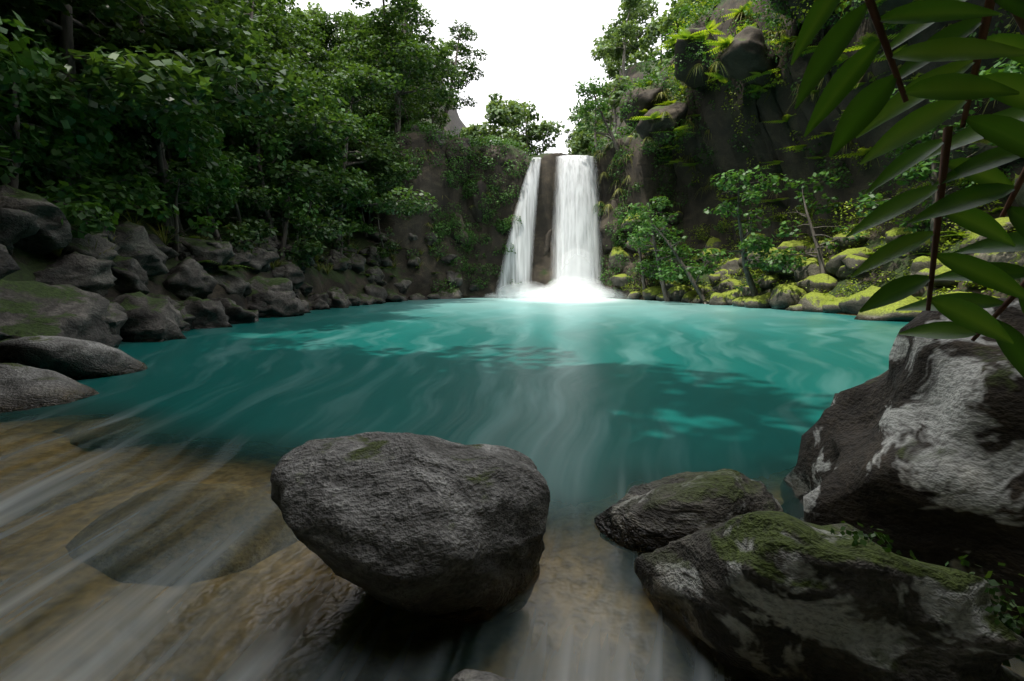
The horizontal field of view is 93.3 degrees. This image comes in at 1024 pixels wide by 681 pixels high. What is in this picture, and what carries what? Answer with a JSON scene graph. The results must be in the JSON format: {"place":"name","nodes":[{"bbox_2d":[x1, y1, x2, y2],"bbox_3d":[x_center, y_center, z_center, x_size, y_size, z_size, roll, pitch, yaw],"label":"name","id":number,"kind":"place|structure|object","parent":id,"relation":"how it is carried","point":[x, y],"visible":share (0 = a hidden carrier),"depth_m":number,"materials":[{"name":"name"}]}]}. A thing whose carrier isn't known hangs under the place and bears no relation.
{"place":"outdoors","nodes":[
{"label":"outdoors","id":0,"kind":"place"},
{"bbox_2d":[0,298,908,680],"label":"water","id":1,"kind":"structure","parent":0,"point":[592,406],"depth_m":6.02,"materials":[{"name":"teal liquid"}]},
{"bbox_2d":[505,283,606,298],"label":"waterfall foam","id":2,"kind":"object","parent":1,"relation":"on","point":[569,290],"depth_m":38.98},
{"bbox_2d":[281,0,676,154],"bbox_3d":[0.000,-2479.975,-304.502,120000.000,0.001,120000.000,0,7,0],"label":"sky","id":3,"kind":"structure","parent":0,"point":[538,53],"depth_m":5144.31,"materials":[{"name":"white"}]},
{"bbox_2d":[0,0,1023,680],"bbox_3d":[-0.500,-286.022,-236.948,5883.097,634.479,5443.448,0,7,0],"label":"terrain","id":4,"kind":"structure","parent":0,"point":[588,582],"depth_m":4.37,"materials":[{"name":"brown stone"}]},
{"bbox_2d":[0,363,98,421],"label":"rock","id":5,"kind":"object","parent":4,"relation":"on","point":[23,387],"visible":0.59,"depth_m":5.51,"materials":[{"name":"grey stone"}]},
{"bbox_2d":[0,336,147,379],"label":"rock","id":6,"kind":"object","parent":4,"relation":"on","point":[74,359],"visible":0.48,"depth_m":6.80,"materials":[{"name":"grey stone"}]},
{"bbox_2d":[0,418,298,586],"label":"submerged rock","id":7,"kind":"object","parent":4,"relation":"on","point":[182,529],"visible":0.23,"depth_m":2.98,"materials":[{"name":"brown stone"}]},
{"bbox_2d":[0,1,420,247],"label":"broadleaf tree","id":8,"kind":"object","parent":4,"relation":"on","point":[31,62],"depth_m":15.90,"materials":[{"name":"green plant"}]},
{"bbox_2d":[0,48,425,238],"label":"shrubs","id":9,"kind":"object","parent":4,"relation":"on","point":[39,149],"visible":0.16,"depth_m":12.17,"materials":[{"name":"green plant"}]},
{"bbox_2d":[0,15,451,268],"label":"bank shrub","id":10,"kind":"object","parent":4,"relation":"on","point":[253,230],"depth_m":21.32,"materials":[{"name":"green plant"}]},
{"bbox_2d":[0,124,478,348],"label":"bank rock","id":11,"kind":"object","parent":4,"relation":"on","point":[63,295],"visible":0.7,"depth_m":12.43,"materials":[{"name":"grey stone"}]},
{"bbox_2d":[0,0,488,251],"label":"forest tree","id":12,"kind":"object","parent":4,"relation":"on","point":[242,65],"depth_m":23.42,"materials":[{"name":"green plant"}]},
{"bbox_2d":[270,431,549,624],"bbox_3d":[-0.467,0.929,2.478,1.239,0.937,1.315,5,9,35],"label":"boulder","id":13,"kind":"object","parent":4,"relation":"on","point":[435,527],"visible":1,"depth_m":2.04,"materials":[{"name":"grey stone"}]},
{"bbox_2d":[450,669,512,680],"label":"boulder","id":14,"kind":"object","parent":4,"relation":"on","point":[469,675],"visible":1,"depth_m":1.50,"materials":[{"name":"grey stone"}]},
{"bbox_2d":[290,0,719,157],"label":"tree","id":15,"kind":"object","parent":4,"relation":"on","point":[502,117],"depth_m":58.74,"materials":[{"name":"green plant"}]},
{"bbox_2d":[0,0,1016,296],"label":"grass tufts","id":16,"kind":"object","parent":4,"relation":"on","point":[394,264],"visible":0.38,"depth_m":27.36,"materials":[{"name":"green plant"}]},
{"bbox_2d":[391,66,692,293],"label":"shrub leaves","id":17,"kind":"object","parent":4,"relation":"on","point":[489,141],"visible":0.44,"depth_m":39.29,"materials":[{"name":"green plant"}]},
{"bbox_2d":[445,0,917,275],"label":"rock outcrops","id":18,"kind":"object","parent":4,"relation":"on","point":[745,54],"visible":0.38,"depth_m":30.81,"materials":[{"name":"grey stone"}]},
{"bbox_2d":[6,0,1023,298],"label":"fern fronds","id":19,"kind":"object","parent":18,"relation":"on","point":[714,30],"visible":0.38,"depth_m":25.80,"materials":[{"name":"green plant"}]},
{"bbox_2d":[569,0,1023,303],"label":"tree","id":20,"kind":"object","parent":18,"relation":"on","point":[642,224],"depth_m":25.73,"materials":[{"name":"green plant"}]},
{"bbox_2d":[594,468,782,560],"bbox_3d":[1.002,1.035,2.737,1.055,0.580,0.853,0,7,0],"label":"rock","id":21,"kind":"object","parent":4,"relation":"on","point":[635,521],"visible":0.56,"depth_m":2.57,"materials":[{"name":"grey stone"}]},
{"bbox_2d":[609,135,1023,321],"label":"rock","id":22,"kind":"object","parent":4,"relation":"on","point":[786,296],"visible":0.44,"depth_m":23.24,"materials":[{"name":"green stone"}]},
{"bbox_2d":[623,0,1023,300],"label":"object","id":23,"kind":"object","parent":4,"relation":"on","point":[851,206],"visible":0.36,"depth_m":24.70,"materials":[{"name":"green plant"}]},
{"bbox_2d":[637,0,1019,232],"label":"shrub leaves","id":24,"kind":"object","parent":4,"relation":"on","point":[774,23],"visible":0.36,"depth_m":25.84,"materials":[{"name":"green plant"}]},
{"bbox_2d":[634,511,1023,680],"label":"rock","id":25,"kind":"object","parent":4,"relation":"on","point":[767,596],"visible":0.98,"depth_m":1.57,"materials":[{"name":"grey stone"}]},
{"bbox_2d":[780,298,1023,637],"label":"rock","id":26,"kind":"object","parent":4,"relation":"on","point":[917,447],"visible":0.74,"depth_m":2.22,"materials":[{"name":"grey stone"}]},
{"bbox_2d":[830,521,1023,666],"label":"plants","id":27,"kind":"object","parent":4,"relation":"on","point":[1009,621],"visible":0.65,"depth_m":1.51,"materials":[{"name":"green plant"}]},
{"bbox_2d":[498,155,599,297],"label":"waterfall","id":28,"kind":"structure","parent":0,"point":[576,246],"depth_m":39.85,"materials":[{"name":"white liquid"}]},
{"bbox_2d":[790,0,1023,377],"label":"plant","id":29,"kind":"object","parent":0,"point":[951,87],"depth_m":0.67,"materials":[{"name":"green plant"}]}
]}

